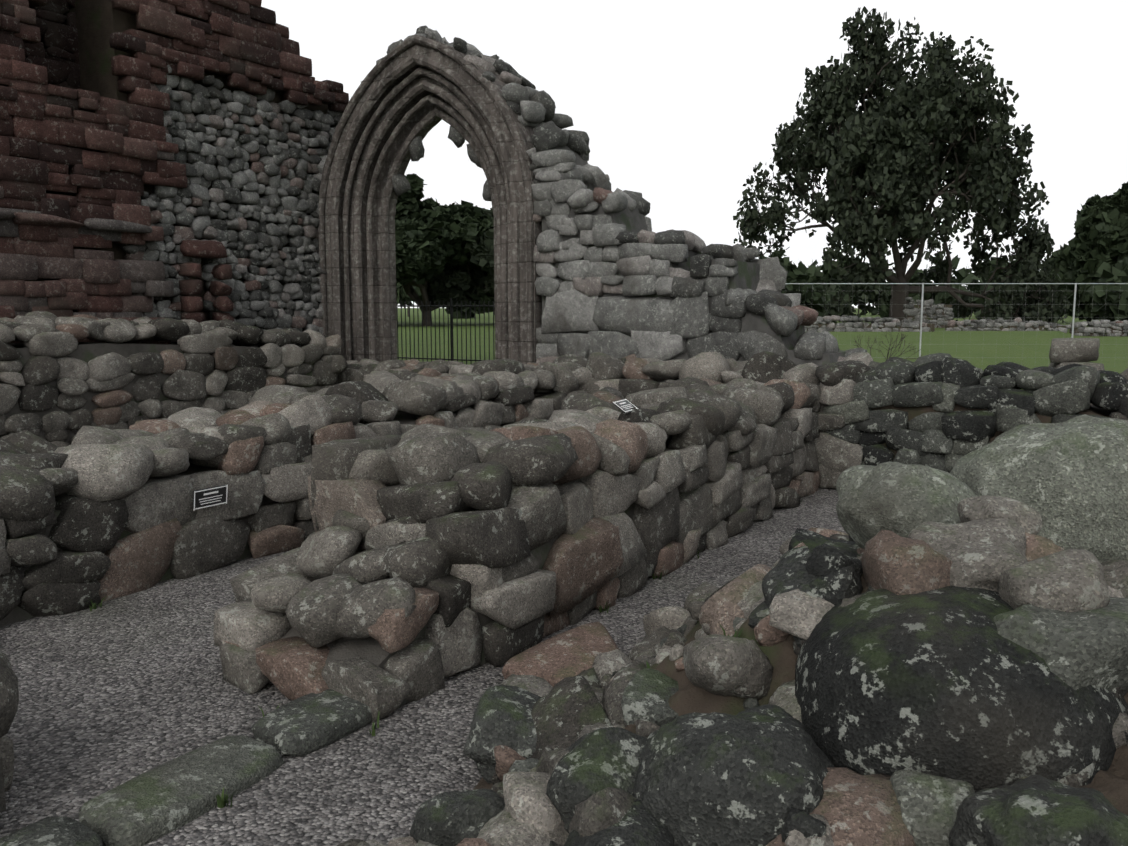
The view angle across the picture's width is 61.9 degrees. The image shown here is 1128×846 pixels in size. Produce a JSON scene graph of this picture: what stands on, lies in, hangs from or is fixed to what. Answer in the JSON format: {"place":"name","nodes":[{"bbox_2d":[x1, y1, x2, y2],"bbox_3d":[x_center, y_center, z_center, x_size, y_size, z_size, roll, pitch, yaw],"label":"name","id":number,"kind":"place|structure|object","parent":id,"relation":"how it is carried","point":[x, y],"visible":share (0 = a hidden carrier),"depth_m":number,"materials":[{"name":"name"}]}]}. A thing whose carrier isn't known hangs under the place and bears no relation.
{"place":"outdoors","nodes":[
{"label":"outdoors","id":0,"kind":"place"},
{"bbox_2d":[0,652,18,811],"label":"stone","id":1,"kind":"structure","parent":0,"point":[9,695],"depth_m":3.15,"materials":[{"name":"grey stone"}]},
{"bbox_2d":[0,311,347,446],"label":"stone wall","id":2,"kind":"structure","parent":0,"point":[44,336],"depth_m":11.68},
{"bbox_2d":[213,509,481,722],"bbox_3d":[-0.998,0.846,4.345,1.231,0.798,1.193,0,7,1],"label":"stone pile","id":3,"kind":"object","parent":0,"point":[318,591],"depth_m":4.16,"materials":[{"name":"grey stone"}]},
{"bbox_2d":[0,488,846,845],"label":"gravel path","id":4,"kind":"structure","parent":0,"point":[116,692],"depth_m":3.89,"materials":[{"name":"grey gravel"}]},
{"bbox_2d":[36,110,125,280],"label":"wall","id":5,"kind":"structure","parent":4,"relation":"on","point":[119,253],"depth_m":13.06,"materials":[{"name":"brown stone"}]},
{"bbox_2d":[23,0,80,89],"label":"recess wall","id":6,"kind":"structure","parent":5,"relation":"on","point":[54,51],"depth_m":13.05,"materials":[{"name":"brown stone"}]},
{"bbox_2d":[0,689,408,845],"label":"kerb stones","id":7,"kind":"object","parent":4,"relation":"on","point":[154,803],"visible":0.79,"depth_m":3.25,"materials":[{"name":"grey stone"}]},
{"bbox_2d":[0,354,591,626],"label":"wall","id":8,"kind":"structure","parent":4,"relation":"on","point":[101,489],"depth_m":6.03,"materials":[{"name":"stone"}]},
{"bbox_2d":[193,484,227,509],"bbox_3d":[-2.231,0.468,5.931,0.026,0.126,0.250,4,8,31],"label":"sign plate","id":9,"kind":"object","parent":8,"relation":"attached to","point":[209,497],"visible":1,"depth_m":5.92,"materials":[{"name":"black metal"}]},
{"bbox_2d":[88,461,803,808],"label":"grass tufts","id":10,"kind":"object","parent":4,"relation":"on","point":[222,800],"visible":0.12,"depth_m":3.70,"materials":[{"name":"green plant"}]},
{"bbox_2d":[462,439,730,665],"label":"wall","id":11,"kind":"structure","parent":4,"relation":"on","point":[540,553],"depth_m":4.83,"materials":[{"name":"grey stone"}]},
{"bbox_2d":[307,377,829,666],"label":"wall","id":12,"kind":"structure","parent":11,"relation":"on","point":[434,480],"depth_m":5.09,"materials":[{"name":"stone"}]},
{"bbox_2d":[612,399,637,413],"bbox_3d":[0.387,-0.107,5.922,0.098,0.069,0.230,3,8,25],"label":"sign plate","id":13,"kind":"object","parent":12,"relation":"on","point":[624,405],"visible":1,"depth_m":5.90,"materials":[{"name":"black"}]},
{"bbox_2d":[337,495,1127,845],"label":"rocks","id":14,"kind":"object","parent":4,"relation":"on","point":[1005,551],"depth_m":3.03,"materials":[{"name":"stone"}]},
{"bbox_2d":[410,528,1127,845],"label":"boulder wall","id":15,"kind":"structure","parent":4,"relation":"on","point":[956,713],"depth_m":2.56,"materials":[{"name":"grey stone"}]},
{"bbox_2d":[473,574,1127,814],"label":"soil","id":16,"kind":"structure","parent":4,"relation":"on","point":[1110,783],"depth_m":3.08,"materials":[{"name":"brown soil"}]},
{"bbox_2d":[836,414,1127,562],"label":"boulders","id":17,"kind":"object","parent":16,"relation":"on","point":[1067,480],"depth_m":3.70,"materials":[{"name":"grey stone"}]},
{"bbox_2d":[334,358,674,384],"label":"wall sill","id":18,"kind":"structure","parent":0,"point":[362,369],"depth_m":14.67,"materials":[{"name":"grey stone"}]},
{"bbox_2d":[542,146,845,365],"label":"wall","id":19,"kind":"structure","parent":0,"point":[747,277],"depth_m":12.90,"materials":[{"name":"grey stone"}]},
{"bbox_2d":[261,0,1127,307],"label":"sky","id":20,"kind":"structure","parent":0,"point":[678,102],"materials":[{"name":"white"}]},
{"bbox_2d":[578,351,872,488],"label":"wall","id":21,"kind":"structure","parent":0,"point":[832,384],"depth_m":9.14,"materials":[{"name":"grey stone"}]},
{"bbox_2d":[398,308,1070,317],"bbox_3d":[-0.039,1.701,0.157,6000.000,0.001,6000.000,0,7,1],"label":"ground","id":22,"kind":"structure","parent":0,"point":[446,314],"depth_m":233.76,"materials":[{"name":"green plant"}]},
{"bbox_2d":[0,0,348,343],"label":"ashlar wall","id":23,"kind":"structure","parent":22,"relation":"on","point":[49,133],"depth_m":12.68,"materials":[{"name":"brown stone"}]},
{"bbox_2d":[65,0,330,331],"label":"wall","id":24,"kind":"structure","parent":23,"relation":"attached to","point":[98,22],"depth_m":13.14,"materials":[{"name":"stone"}]},
{"bbox_2d":[118,64,342,347],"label":"rubble wall","id":25,"kind":"structure","parent":23,"relation":"attached to","point":[292,159],"depth_m":14.69,"materials":[{"name":"grey stone"}]},
{"bbox_2d":[402,264,485,325],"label":"tree trunk","id":26,"kind":"object","parent":22,"relation":"on","point":[411,293],"depth_m":61.21,"materials":[{"name":"brown plant"}]},
{"bbox_2d":[395,173,494,313],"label":"tree leaves","id":27,"kind":"object","parent":26,"relation":"on","point":[431,235],"visible":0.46,"depth_m":58.02,"materials":[{"name":"green plant"}]},
{"bbox_2d":[501,83,866,363],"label":"wall stones","id":28,"kind":"object","parent":22,"relation":"on","point":[660,328],"depth_m":13.15,"materials":[{"name":"grey stone"}]},
{"bbox_2d":[318,35,541,364],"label":"arch orders","id":29,"kind":"object","parent":28,"relation":"on","point":[408,91],"visible":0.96,"depth_m":15.19,"materials":[{"name":"grey stone"}]},
{"bbox_2d":[317,25,549,222],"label":"arch stones","id":30,"kind":"object","parent":29,"relation":"on","point":[491,65],"visible":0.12,"depth_m":14.65,"materials":[{"name":"grey stone"}]},
{"bbox_2d":[396,249,1127,321],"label":"treeline","id":31,"kind":"object","parent":22,"relation":"on","point":[1111,301],"depth_m":106.45,"materials":[{"name":"green plant"}]},
{"bbox_2d":[1048,338,1104,405],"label":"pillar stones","id":32,"kind":"object","parent":22,"relation":"on","point":[1068,351],"visible":0.27,"depth_m":10.60,"materials":[{"name":"stone"}]},
{"bbox_2d":[1038,182,1127,321],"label":"tree","id":33,"kind":"object","parent":22,"relation":"on","point":[1100,233],"visible":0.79,"depth_m":67.93,"materials":[{"name":"green plant"}]},
{"bbox_2d":[1110,368,1127,420],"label":"stone","id":34,"kind":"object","parent":22,"relation":"on","point":[1124,373],"depth_m":7.54,"materials":[{"name":"stone"}]},
{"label":"arch tree trunk","id":35,"kind":"object","parent":22,"relation":"on","visible":0},
{"bbox_2d":[428,208,493,312],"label":"tree leaves","id":36,"kind":"object","parent":35,"relation":"attached to","point":[446,284],"visible":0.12,"depth_m":60.70,"materials":[{"name":"green plant"}]},
{"bbox_2d":[397,349,1121,389],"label":"grass lawn","id":37,"kind":"structure","parent":0,"point":[979,362],"depth_m":22.93,"materials":[{"name":"green plant"}]},
{"bbox_2d":[396,298,494,364],"bbox_3d":[-0.021,-1.656,17.979,9.044,1.480,0.038,4,8,31],"label":"iron railing","id":38,"kind":"object","parent":37,"relation":"on","point":[451,305],"visible":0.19,"depth_m":19.41,"materials":[{"name":"black metal"}]},
{"bbox_2d":[850,331,921,358],"bbox_3d":[6.836,-1.459,19.963,1.197,1.118,1.398,-3,8,-21],"label":"bare shrub","id":39,"kind":"object","parent":37,"relation":"on","point":[890,344],"visible":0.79,"depth_m":19.79,"materials":[{"name":"brown plant"}]},
{"bbox_2d":[785,283,1127,356],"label":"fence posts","id":40,"kind":"object","parent":37,"relation":"on","point":[1075,288],"visible":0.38,"depth_m":21.15,"materials":[{"name":"grey metal"}]},
{"bbox_2d":[397,316,1127,371],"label":"lawn","id":41,"kind":"structure","parent":0,"point":[989,349],"depth_m":34.16,"materials":[{"name":"green plant"}]},
{"bbox_2d":[733,6,1070,322],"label":"tree","id":42,"kind":"object","parent":41,"relation":"on","point":[901,101],"depth_m":56.02,"materials":[{"name":"green plant"}]},
{"bbox_2d":[812,284,1120,363],"bbox_3d":[9.875,-2.199,21.252,16.951,1.880,0.004,0,7,1],"label":"fence","id":43,"kind":"object","parent":41,"relation":"on","point":[957,326],"visible":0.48,"depth_m":21.25,"materials":[{"name":"grey metal"}]},
{"bbox_2d":[804,297,1127,335],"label":"distant stone wall","id":44,"kind":"structure","parent":0,"point":[856,322],"depth_m":48.55,"materials":[{"name":"grey stone"}]},
{"bbox_2d":[823,353,1127,472],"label":"stone wall","id":45,"kind":"structure","parent":0,"point":[945,383],"depth_m":8.21,"materials":[{"name":"grey stone"}]}
]}

